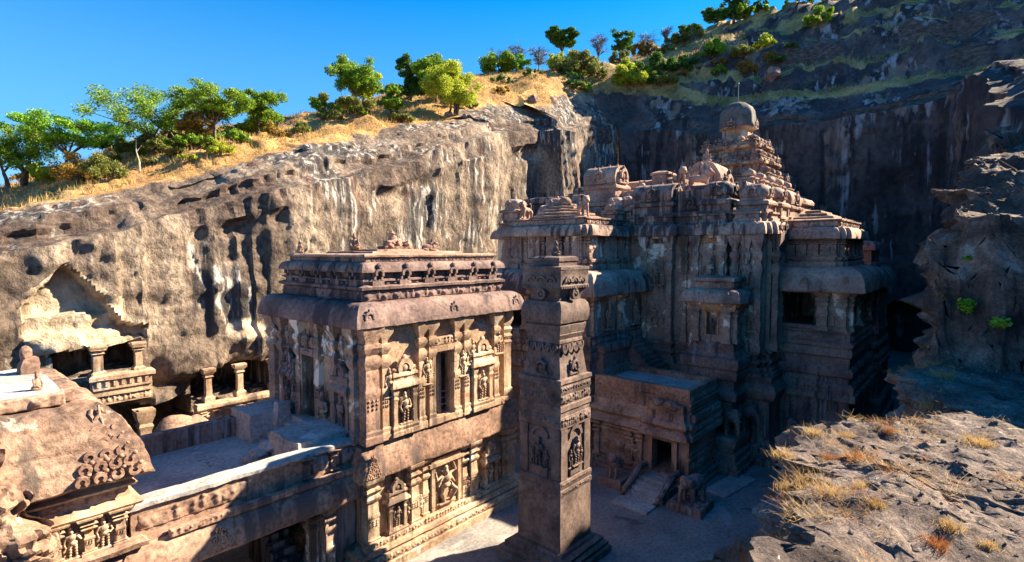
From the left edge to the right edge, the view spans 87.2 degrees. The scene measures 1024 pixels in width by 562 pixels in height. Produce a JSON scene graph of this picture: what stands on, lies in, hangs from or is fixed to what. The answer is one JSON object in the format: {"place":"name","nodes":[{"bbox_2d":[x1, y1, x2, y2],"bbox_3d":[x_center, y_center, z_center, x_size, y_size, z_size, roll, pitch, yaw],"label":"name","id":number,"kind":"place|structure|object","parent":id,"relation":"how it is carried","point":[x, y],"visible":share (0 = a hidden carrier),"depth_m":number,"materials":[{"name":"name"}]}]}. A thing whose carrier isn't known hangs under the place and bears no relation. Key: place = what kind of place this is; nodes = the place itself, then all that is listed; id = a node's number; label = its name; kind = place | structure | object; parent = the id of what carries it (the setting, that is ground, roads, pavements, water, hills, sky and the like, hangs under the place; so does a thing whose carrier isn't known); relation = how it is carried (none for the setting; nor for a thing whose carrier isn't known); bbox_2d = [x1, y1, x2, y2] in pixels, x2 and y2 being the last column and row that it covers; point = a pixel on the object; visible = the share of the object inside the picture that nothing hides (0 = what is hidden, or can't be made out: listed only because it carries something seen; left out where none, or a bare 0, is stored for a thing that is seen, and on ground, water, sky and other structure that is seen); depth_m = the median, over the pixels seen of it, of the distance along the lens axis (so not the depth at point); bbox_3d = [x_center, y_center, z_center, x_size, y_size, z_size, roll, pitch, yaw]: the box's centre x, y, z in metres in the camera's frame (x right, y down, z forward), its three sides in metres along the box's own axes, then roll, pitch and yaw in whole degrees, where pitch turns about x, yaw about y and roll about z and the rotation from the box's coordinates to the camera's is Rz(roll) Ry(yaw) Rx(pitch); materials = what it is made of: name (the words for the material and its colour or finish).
{"place":"outdoors","nodes":[
{"label":"outdoors","id":0,"kind":"place"},
{"bbox_2d":[0,69,617,433],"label":"cliff","id":1,"kind":"structure","parent":0,"point":[181,274],"depth_m":46.98,"materials":[{"name":"stone"}]},
{"bbox_2d":[0,120,60,188],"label":"hillside tree","id":2,"kind":"object","parent":1,"relation":"on","point":[13,152],"visible":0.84,"depth_m":51.69,"materials":[{"name":"green plant"}]},
{"bbox_2d":[26,161,54,186],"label":"bush","id":3,"kind":"object","parent":1,"relation":"on","point":[42,174],"visible":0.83,"depth_m":51.05,"materials":[{"name":"green plant"}]},
{"bbox_2d":[0,108,124,164],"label":"hillside tree","id":4,"kind":"object","parent":1,"relation":"on","point":[61,136],"visible":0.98,"depth_m":50.65,"materials":[{"name":"green plant"}]},
{"bbox_2d":[46,150,107,185],"bbox_3d":[-39.515,-10.232,49.058,4.354,3.241,4.842,1,3,14],"label":"hillside bush","id":5,"kind":"object","parent":1,"relation":"on","point":[64,170],"visible":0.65,"depth_m":47.94,"materials":[{"name":"brown plant"}]},
{"bbox_2d":[76,152,130,179],"bbox_3d":[-36.346,-10.074,47.770,3.352,2.453,3.679,3,4,41],"label":"hillside bush","id":6,"kind":"object","parent":1,"relation":"on","point":[95,164],"visible":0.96,"depth_m":47.27,"materials":[{"name":"green plant"}]},
{"bbox_2d":[94,133,128,150],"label":"hillside bush","id":7,"kind":"object","parent":1,"relation":"on","point":[107,145],"visible":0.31,"depth_m":59.70,"materials":[{"name":"green plant"}]},
{"bbox_2d":[86,367,155,404],"bbox_3d":[-27.933,7.476,38.454,1.438,2.171,3.916,3,4,41],"label":"gallery balustrade","id":8,"kind":"object","parent":1,"relation":"on","point":[118,386],"visible":0.91,"depth_m":38.00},
{"bbox_2d":[86,344,107,376],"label":"gallery column","id":9,"kind":"structure","parent":8,"relation":"on","point":[96,353],"depth_m":37.03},
{"bbox_2d":[128,341,146,369],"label":"gallery column","id":10,"kind":"structure","parent":8,"relation":"on","point":[137,348],"depth_m":38.86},
{"bbox_2d":[113,133,177,155],"bbox_3d":[-39.136,-14.629,57.860,6.814,2.497,6.386,3,4,41],"label":"hillside bush","id":11,"kind":"object","parent":1,"relation":"on","point":[123,146],"visible":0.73,"depth_m":56.74,"materials":[{"name":"green plant"}]},
{"bbox_2d":[70,82,232,152],"bbox_3d":[-37.697,-17.282,57.672,11.213,7.334,14.620,3,4,41],"label":"hillside tree","id":12,"kind":"object","parent":1,"relation":"on","point":[164,120],"visible":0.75,"depth_m":56.12,"materials":[{"name":"green plant"}]},
{"bbox_2d":[162,133,213,149],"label":"hillside bush","id":13,"kind":"object","parent":1,"relation":"on","point":[190,137],"visible":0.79,"depth_m":53.06,"materials":[{"name":"green plant"}]},
{"bbox_2d":[172,109,220,146],"bbox_3d":[-32.001,-15.225,54.597,4.290,3.981,4.606,3,4,41],"label":"hillside tree","id":14,"kind":"object","parent":1,"relation":"on","point":[190,121],"visible":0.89,"depth_m":53.85,"materials":[{"name":"brown plant"}]},
{"bbox_2d":[161,78,255,138],"bbox_3d":[-30.395,-16.394,54.526,7.816,6.349,8.442,3,4,41],"label":"hillside tree","id":15,"kind":"object","parent":1,"relation":"on","point":[219,107],"visible":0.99,"depth_m":53.71,"materials":[{"name":"green plant"}]},
{"bbox_2d":[205,138,235,155],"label":"hillside bush","id":16,"kind":"object","parent":1,"relation":"on","point":[216,147],"visible":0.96,"depth_m":52.80,"materials":[{"name":"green plant"}]},
{"bbox_2d":[193,390,268,419],"bbox_3d":[-22.401,10.732,44.641,1.496,2.563,7.225,3,4,41],"label":"gallery balustrade","id":17,"kind":"object","parent":1,"relation":"on","point":[219,408],"visible":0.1,"depth_m":43.05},
{"bbox_2d":[199,367,215,402],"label":"gallery column","id":18,"kind":"structure","parent":17,"relation":"on","point":[207,376],"depth_m":42.50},
{"bbox_2d":[231,362,246,396],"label":"gallery column","id":19,"kind":"structure","parent":17,"relation":"on","point":[239,368],"depth_m":44.30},
{"bbox_2d":[224,128,251,142],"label":"hillside bush","id":20,"kind":"object","parent":1,"relation":"on","point":[236,135],"visible":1,"depth_m":56.32,"materials":[{"name":"green plant"}]},
{"bbox_2d":[235,87,288,135],"bbox_3d":[-29.754,-19.845,64.079,6.232,5.949,6.617,3,4,41],"label":"hillside tree","id":21,"kind":"object","parent":1,"relation":"on","point":[261,113],"visible":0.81,"depth_m":62.85,"materials":[{"name":"green plant"}]},
{"bbox_2d":[263,120,289,136],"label":"hillside bush","id":22,"kind":"object","parent":1,"relation":"on","point":[273,130],"visible":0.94,"depth_m":62.17,"materials":[{"name":"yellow plant"}]},
{"bbox_2d":[290,121,311,134],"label":"hillside bush","id":23,"kind":"object","parent":1,"relation":"on","point":[306,128],"visible":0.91,"depth_m":64.36,"materials":[{"name":"green plant"}]},
{"bbox_2d":[316,107,343,120],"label":"hillside bush","id":24,"kind":"object","parent":1,"relation":"on","point":[332,115],"visible":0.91,"depth_m":68.77,"materials":[{"name":"green plant"}]},
{"bbox_2d":[318,91,376,114],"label":"hillside bush","id":25,"kind":"object","parent":1,"relation":"on","point":[343,102],"visible":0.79,"depth_m":69.64,"materials":[{"name":"green plant"}]},
{"bbox_2d":[324,53,384,98],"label":"hillside tree","id":26,"kind":"object","parent":1,"relation":"on","point":[352,77],"visible":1,"depth_m":74.92,"materials":[{"name":"green plant"}]},
{"bbox_2d":[348,67,381,101],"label":"hillside tree","id":27,"kind":"object","parent":1,"relation":"on","point":[370,94],"visible":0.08,"depth_m":80.27,"materials":[{"name":"green plant"}]},
{"bbox_2d":[376,83,404,114],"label":"hillside tree","id":28,"kind":"object","parent":1,"relation":"on","point":[390,101],"visible":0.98,"depth_m":73.53,"materials":[{"name":"green plant"}]},
{"bbox_2d":[395,53,422,100],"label":"hillside tree","id":29,"kind":"object","parent":1,"relation":"on","point":[404,63],"visible":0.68,"depth_m":88.02,"materials":[{"name":"green plant"}]},
{"bbox_2d":[395,82,425,99],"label":"hillside bush","id":30,"kind":"object","parent":1,"relation":"on","point":[415,91],"visible":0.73,"depth_m":87.81,"materials":[{"name":"green plant"}]},
{"bbox_2d":[409,52,452,102],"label":"hillside tree","id":31,"kind":"object","parent":1,"relation":"on","point":[420,65],"visible":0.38,"depth_m":85.51,"materials":[{"name":"green plant"}]},
{"bbox_2d":[418,58,482,117],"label":"hillside tree","id":32,"kind":"object","parent":1,"relation":"on","point":[447,81],"visible":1,"depth_m":79.53,"materials":[{"name":"green plant"}]},
{"bbox_2d":[478,49,517,72],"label":"hillside bush","id":33,"kind":"object","parent":1,"relation":"on","point":[491,62],"visible":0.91,"depth_m":115.51,"materials":[{"name":"green plant"}]},
{"bbox_2d":[0,0,1023,209],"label":"dry grass","id":34,"kind":"structure","parent":1,"relation":"on","point":[284,139],"depth_m":80.54,"materials":[{"name":"plant"}]},
{"bbox_2d":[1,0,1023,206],"bbox_3d":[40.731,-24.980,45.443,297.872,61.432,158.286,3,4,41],"label":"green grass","id":35,"kind":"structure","parent":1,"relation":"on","point":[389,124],"depth_m":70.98,"materials":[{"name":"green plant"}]},
{"bbox_2d":[500,53,531,72],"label":"hillside bush","id":36,"kind":"object","parent":1,"relation":"on","point":[521,61],"visible":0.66,"depth_m":117.53,"materials":[{"name":"green plant"}]},
{"bbox_2d":[526,45,555,68],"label":"hillside tree","id":37,"kind":"object","parent":1,"relation":"on","point":[538,59],"visible":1,"depth_m":117.31,"materials":[{"name":"grey plant"}]},
{"bbox_2d":[553,48,599,77],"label":"hillside bush","id":38,"kind":"object","parent":1,"relation":"on","point":[585,61],"visible":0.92,"depth_m":117.14,"materials":[{"name":"green plant"}]},
{"bbox_2d":[0,0,820,186],"label":"sky","id":39,"kind":"structure","parent":0,"point":[51,50],"materials":[{"name":"blue"}]},
{"bbox_2d":[201,351,914,561],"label":"courtyard","id":40,"kind":"structure","parent":0,"point":[660,533],"depth_m":32.81,"materials":[{"name":"stone"}]},
{"bbox_2d":[0,366,151,561],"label":"gateway tower","id":41,"kind":"structure","parent":40,"relation":"on","point":[74,460],"depth_m":19.35,"materials":[{"name":"stone"}]},
{"bbox_2d":[14,346,40,374],"bbox_3d":[-22.095,3.660,24.509,0.837,1.413,0.816,3,4,41],"label":"broken finial","id":42,"kind":"object","parent":41,"relation":"on","point":[27,362],"visible":0.94,"depth_m":24.35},
{"bbox_2d":[31,371,42,390],"bbox_3d":[-18.944,3.996,21.433,0.346,0.831,0.403,0,3,7],"label":"seated statue","id":43,"kind":"object","parent":41,"relation":"on","point":[36,382],"visible":1,"depth_m":21.37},
{"bbox_2d":[131,406,155,435],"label":"gallery column","id":44,"kind":"structure","parent":40,"relation":"on","point":[144,417],"depth_m":38.75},
{"bbox_2d":[154,413,207,431],"bbox_3d":[-23.784,12.458,38.731,3.252,6.065,4.410,3,4,41],"label":"boulder","id":45,"kind":"object","parent":40,"relation":"on","point":[177,420],"visible":0.2,"depth_m":37.72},
{"bbox_2d":[122,415,364,561],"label":"stone bridge","id":46,"kind":"structure","parent":40,"relation":"on","point":[202,491],"depth_m":25.71,"materials":[{"name":"stone"}]},
{"bbox_2d":[231,249,523,561],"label":"bull pavilion","id":47,"kind":"structure","parent":40,"relation":"on","point":[394,365],"depth_m":31.06,"materials":[{"name":"stone"}]},
{"bbox_2d":[348,233,359,249],"bbox_3d":[-9.801,-2.442,33.399,0.682,1.090,0.585,0,3,3],"label":"seated statue","id":48,"kind":"object","parent":47,"relation":"on","point":[354,242],"visible":1,"depth_m":33.29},
{"bbox_2d":[377,230,413,248],"bbox_3d":[-7.519,-2.619,34.721,2.038,1.300,1.342,-2,4,-37],"label":"roof sculpture","id":49,"kind":"object","parent":47,"relation":"on","point":[392,242],"visible":0.79,"depth_m":34.40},
{"bbox_2d":[431,334,459,424],"bbox_3d":[-4.179,5.795,32.152,0.828,5.107,2.214,3,4,41],"label":"window frame","id":50,"kind":"structure","parent":47,"relation":"in","point":[445,342],"depth_m":32.28,"materials":[{"name":"stone"}]},
{"bbox_2d":[497,256,610,561],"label":"stone pillar","id":51,"kind":"structure","parent":40,"relation":"on","point":[554,470],"depth_m":28.82,"materials":[{"name":"stone"}]},
{"bbox_2d":[496,197,652,465],"bbox_3d":[5.257,3.214,50.554,13.582,22.175,12.280,3,4,41],"label":"entrance porch","id":52,"kind":"object","parent":40,"relation":"on","point":[618,282],"visible":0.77,"depth_m":46.88,"materials":[{"name":"stone"}]},
{"bbox_2d":[518,201,532,219],"bbox_3d":[1.247,-6.510,49.817,0.620,1.689,1.803,3,4,43],"label":"lion statue","id":53,"kind":"object","parent":52,"relation":"on","point":[524,209],"visible":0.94,"depth_m":49.51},
{"bbox_2d":[577,195,589,216],"bbox_3d":[6.129,-6.378,46.105,0.678,1.848,1.972,-1,3,-14],"label":"lion statue","id":54,"kind":"object","parent":52,"relation":"on","point":[583,205],"visible":0.92,"depth_m":45.57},
{"bbox_2d":[597,449,629,490],"bbox_3d":[7.566,13.568,39.314,1.919,2.476,2.003,3,4,41],"label":"guardian elephant","id":55,"kind":"object","parent":40,"relation":"on","point":[613,476],"visible":0.99,"depth_m":38.82},
{"bbox_2d":[611,460,680,514],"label":"front steps","id":56,"kind":"structure","parent":40,"relation":"on","point":[645,492],"depth_m":37.06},
{"bbox_2d":[490,164,814,469],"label":"temple hall","id":57,"kind":"structure","parent":40,"relation":"on","point":[685,233],"depth_m":45.82,"materials":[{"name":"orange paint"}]},
{"bbox_2d":[650,171,676,184],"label":"roof block","id":58,"kind":"structure","parent":57,"relation":"on","point":[660,177],"depth_m":54.73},
{"bbox_2d":[670,166,686,185],"bbox_3d":[16.599,-10.135,53.486,0.852,2.323,2.479,-1,3,-14],"label":"lion statue","id":59,"kind":"object","parent":57,"relation":"on","point":[679,177],"visible":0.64,"depth_m":52.80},
{"bbox_2d":[688,167,714,184],"bbox_3d":[18.991,-10.221,54.094,2.592,2.428,0.891,1,3,12],"label":"lion statue","id":60,"kind":"object","parent":57,"relation":"on","point":[706,174],"visible":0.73,"depth_m":53.79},
{"bbox_2d":[679,275,754,413],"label":"niche pavilion","id":61,"kind":"structure","parent":57,"relation":"attached to","point":[718,304],"depth_m":42.18,"materials":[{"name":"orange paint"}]},
{"bbox_2d":[714,424,752,476],"bbox_3d":[18.563,13.137,45.664,4.981,2.864,10.949,3,4,41],"label":"stepped stage","id":62,"kind":"object","parent":57,"relation":"on","point":[732,454],"visible":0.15,"depth_m":41.13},
{"bbox_2d":[717,409,741,437],"bbox_3d":[17.026,10.922,42.020,1.238,2.280,2.834,0,3,-6],"label":"elephant statue","id":63,"kind":"object","parent":62,"relation":"on","point":[734,416],"visible":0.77,"depth_m":41.30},
{"bbox_2d":[731,404,760,432],"bbox_3d":[18.339,10.870,42.940,2.834,2.280,1.238,3,4,38],"label":"elephant statue","id":64,"kind":"object","parent":62,"relation":"on","point":[748,412],"visible":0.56,"depth_m":42.26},
{"bbox_2d":[685,83,805,198],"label":"shrine tower","id":65,"kind":"structure","parent":57,"relation":"on","point":[736,151],"depth_m":79.09,"materials":[{"name":"stone"}]},
{"bbox_2d":[589,364,724,491],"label":"stair house","id":66,"kind":"structure","parent":40,"relation":"on","point":[665,421],"depth_m":40.22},
{"bbox_2d":[596,333,723,425],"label":"court stairs","id":67,"kind":"structure","parent":40,"relation":"on","point":[635,349],"depth_m":45.95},
{"bbox_2d":[666,473,714,519],"bbox_3d":[11.813,13.868,35.523,2.333,2.313,2.328,3,4,41],"label":"guardian elephant","id":68,"kind":"object","parent":40,"relation":"on","point":[692,503],"visible":1,"depth_m":35.12},
{"bbox_2d":[706,474,756,497],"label":"stone slab","id":69,"kind":"structure","parent":40,"relation":"on","point":[727,486],"depth_m":38.66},
{"bbox_2d":[776,210,887,432],"bbox_3d":[27.023,4.192,47.268,8.406,20.601,12.287,3,4,41],"label":"side porch","id":70,"kind":"object","parent":40,"relation":"on","point":[831,281],"visible":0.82,"depth_m":43.13,"materials":[{"name":"stone"}]},
{"bbox_2d":[845,218,896,422],"bbox_3d":[35.421,3.575,57.638,8.996,20.629,8.976,3,4,41],"label":"corner shrine","id":71,"kind":"object","parent":40,"relation":"on","point":[881,403],"visible":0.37,"depth_m":53.80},
{"bbox_2d":[548,0,1023,351],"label":"shaded cliff","id":72,"kind":"structure","parent":0,"point":[881,158],"depth_m":93.63,"materials":[{"name":"stone"}]},
{"bbox_2d":[546,49,573,69],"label":"hillside bush","id":73,"kind":"object","parent":72,"relation":"on","point":[551,59],"visible":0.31,"depth_m":125.81,"materials":[{"name":"green plant"}]},
{"bbox_2d":[544,25,580,51],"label":"hillside tree","id":74,"kind":"object","parent":72,"relation":"on","point":[556,36],"visible":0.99,"depth_m":129.29,"materials":[{"name":"green plant"}]},
{"bbox_2d":[589,32,607,62],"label":"hillside tree","id":75,"kind":"object","parent":72,"relation":"on","point":[599,44],"visible":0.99,"depth_m":127.08,"materials":[{"name":"grey plant"}]},
{"bbox_2d":[608,49,630,63],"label":"hillside bush","id":76,"kind":"object","parent":72,"relation":"on","point":[614,56],"visible":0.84,"depth_m":132.14,"materials":[{"name":"green plant"}]},
{"bbox_2d":[609,28,635,51],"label":"hillside tree","id":77,"kind":"object","parent":72,"relation":"on","point":[623,43],"visible":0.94,"depth_m":147.76,"materials":[{"name":"green plant"}]},
{"bbox_2d":[612,57,648,90],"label":"hillside bush","id":78,"kind":"object","parent":72,"relation":"on","point":[627,75],"visible":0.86,"depth_m":116.04,"materials":[{"name":"green plant"}]},
{"bbox_2d":[630,41,660,56],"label":"hillside bush","id":79,"kind":"object","parent":72,"relation":"on","point":[642,49],"visible":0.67,"depth_m":135.69,"materials":[{"name":"brown plant"}]},
{"bbox_2d":[635,51,676,70],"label":"hillside bush","id":80,"kind":"object","parent":72,"relation":"on","point":[657,60],"visible":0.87,"depth_m":118.26,"materials":[{"name":"green plant"}]},
{"bbox_2d":[645,71,678,86],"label":"hillside bush","id":81,"kind":"object","parent":72,"relation":"on","point":[666,77],"visible":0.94,"depth_m":113.80,"materials":[{"name":"green plant"}]},
{"bbox_2d":[666,54,699,71],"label":"hillside bush","id":82,"kind":"object","parent":72,"relation":"on","point":[686,61],"visible":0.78,"depth_m":118.08,"materials":[{"name":"green plant"}]},
{"bbox_2d":[663,27,704,43],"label":"hillside bush","id":83,"kind":"object","parent":72,"relation":"on","point":[682,35],"visible":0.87,"depth_m":141.20,"materials":[{"name":"green plant"}]},
{"bbox_2d":[699,37,726,58],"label":"hillside bush","id":84,"kind":"object","parent":72,"relation":"on","point":[716,44],"visible":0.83,"depth_m":117.89,"materials":[{"name":"green plant"}]},
{"bbox_2d":[700,5,727,23],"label":"hillside bush","id":85,"kind":"object","parent":72,"relation":"on","point":[710,15],"visible":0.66,"depth_m":142.10,"materials":[{"name":"green plant"}]},
{"bbox_2d":[718,0,749,23],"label":"hillside tree","id":86,"kind":"object","parent":72,"relation":"on","point":[730,13],"visible":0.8,"depth_m":136.27,"materials":[{"name":"green plant"}]},
{"bbox_2d":[728,44,756,57],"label":"hillside bush","id":87,"kind":"object","parent":72,"relation":"on","point":[740,50],"visible":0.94,"depth_m":114.33,"materials":[{"name":"green plant"}]},
{"bbox_2d":[735,2,769,20],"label":"hillside bush","id":88,"kind":"object","parent":72,"relation":"on","point":[744,10],"visible":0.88,"depth_m":133.45,"materials":[{"name":"green plant"}]},
{"bbox_2d":[751,32,777,48],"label":"hillside bush","id":89,"kind":"object","parent":72,"relation":"on","point":[766,39],"visible":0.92,"depth_m":115.74,"materials":[{"name":"green plant"}]},
{"bbox_2d":[764,67,782,81],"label":"rock","id":90,"kind":"object","parent":72,"relation":"on","point":[773,74],"visible":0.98,"depth_m":106.03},
{"bbox_2d":[802,5,834,26],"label":"hillside bush","id":91,"kind":"object","parent":72,"relation":"on","point":[818,11],"visible":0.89,"depth_m":113.93,"materials":[{"name":"green plant"}]},
{"bbox_2d":[697,125,1023,561],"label":"rock ledge","id":92,"kind":"object","parent":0,"point":[982,215],"visible":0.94,"depth_m":10.39,"materials":[{"name":"stone"}]},
{"bbox_2d":[765,443,805,465],"bbox_3d":[4.628,2.943,9.182,0.690,0.282,0.739,3,4,41],"label":"grass tuft","id":93,"kind":"object","parent":92,"relation":"on","point":[781,455],"visible":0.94,"depth_m":9.22,"materials":[{"name":"plant"}]},
{"bbox_2d":[776,464,833,489],"bbox_3d":[4.503,3.001,8.236,0.870,0.310,0.679,0,3,3],"label":"grass tuft","id":94,"kind":"object","parent":92,"relation":"on","point":[802,480],"visible":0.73,"depth_m":8.24,"materials":[{"name":"plant"}]},
{"bbox_2d":[786,420,830,438],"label":"grass tuft","id":95,"kind":"object","parent":92,"relation":"on","point":[814,432],"visible":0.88,"depth_m":9.99,"materials":[{"name":"plant"}]},
{"bbox_2d":[804,472,856,501],"bbox_3d":[4.599,2.954,7.769,0.951,0.313,0.779,3,4,41],"label":"grass tuft","id":96,"kind":"object","parent":92,"relation":"on","point":[833,489],"visible":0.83,"depth_m":7.74,"materials":[{"name":"plant"}]},
{"bbox_2d":[839,469,871,489],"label":"grass tuft","id":97,"kind":"object","parent":92,"relation":"on","point":[863,485],"visible":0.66,"depth_m":7.86,"materials":[{"name":"plant"}]},
{"bbox_2d":[858,492,893,509],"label":"grass tuft","id":98,"kind":"object","parent":92,"relation":"on","point":[874,504],"visible":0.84,"depth_m":7.17,"materials":[{"name":"plant"}]},
{"bbox_2d":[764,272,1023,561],"bbox_3d":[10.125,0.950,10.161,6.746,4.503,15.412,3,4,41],"label":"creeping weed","id":99,"kind":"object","parent":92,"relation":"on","point":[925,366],"visible":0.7,"depth_m":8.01,"materials":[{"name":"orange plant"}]},
{"bbox_2d":[766,249,1023,561],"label":"creeping grass","id":100,"kind":"structure","parent":92,"relation":"on","point":[840,508],"depth_m":8.10,"materials":[{"name":"plant"}]},
{"bbox_2d":[916,529,964,557],"bbox_3d":[5.059,3.122,6.474,0.611,0.218,0.474,3,4,41],"label":"grass tuft","id":101,"kind":"object","parent":92,"relation":"on","point":[939,547],"visible":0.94,"depth_m":6.43,"materials":[{"name":"orange plant"}]},
{"bbox_2d":[922,366,963,380],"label":"grass tuft","id":102,"kind":"object","parent":92,"relation":"on","point":[944,374],"visible":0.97,"depth_m":14.95,"materials":[{"name":"plant"}]},
{"bbox_2d":[932,514,970,535],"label":"grass tuft","id":103,"kind":"object","parent":92,"relation":"on","point":[949,525],"visible":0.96,"depth_m":6.63,"materials":[{"name":"plant"}]},
{"bbox_2d":[956,297,976,308],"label":"leafy plant","id":104,"kind":"object","parent":92,"relation":"on","point":[971,302],"visible":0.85,"depth_m":16.38,"materials":[{"name":"green plant"}]},
{"bbox_2d":[955,429,995,448],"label":"grass tuft","id":105,"kind":"object","parent":92,"relation":"on","point":[969,440],"visible":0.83,"depth_m":9.71,"materials":[{"name":"plant"}]},
{"bbox_2d":[974,530,1019,552],"bbox_3d":[5.768,3.171,6.421,0.308,0.169,0.477,-1,4,-23],"label":"grass tuft","id":106,"kind":"object","parent":92,"relation":"on","point":[990,546],"visible":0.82,"depth_m":6.44,"materials":[{"name":"plant"}]},
{"bbox_2d":[986,316,1012,327],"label":"leafy plant","id":107,"kind":"object","parent":92,"relation":"on","point":[999,322],"visible":1,"depth_m":15.60,"materials":[{"name":"green plant"}]},
{"bbox_2d":[799,395,1023,561],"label":"gravel","id":108,"kind":"structure","parent":0,"point":[915,548],"depth_m":7.80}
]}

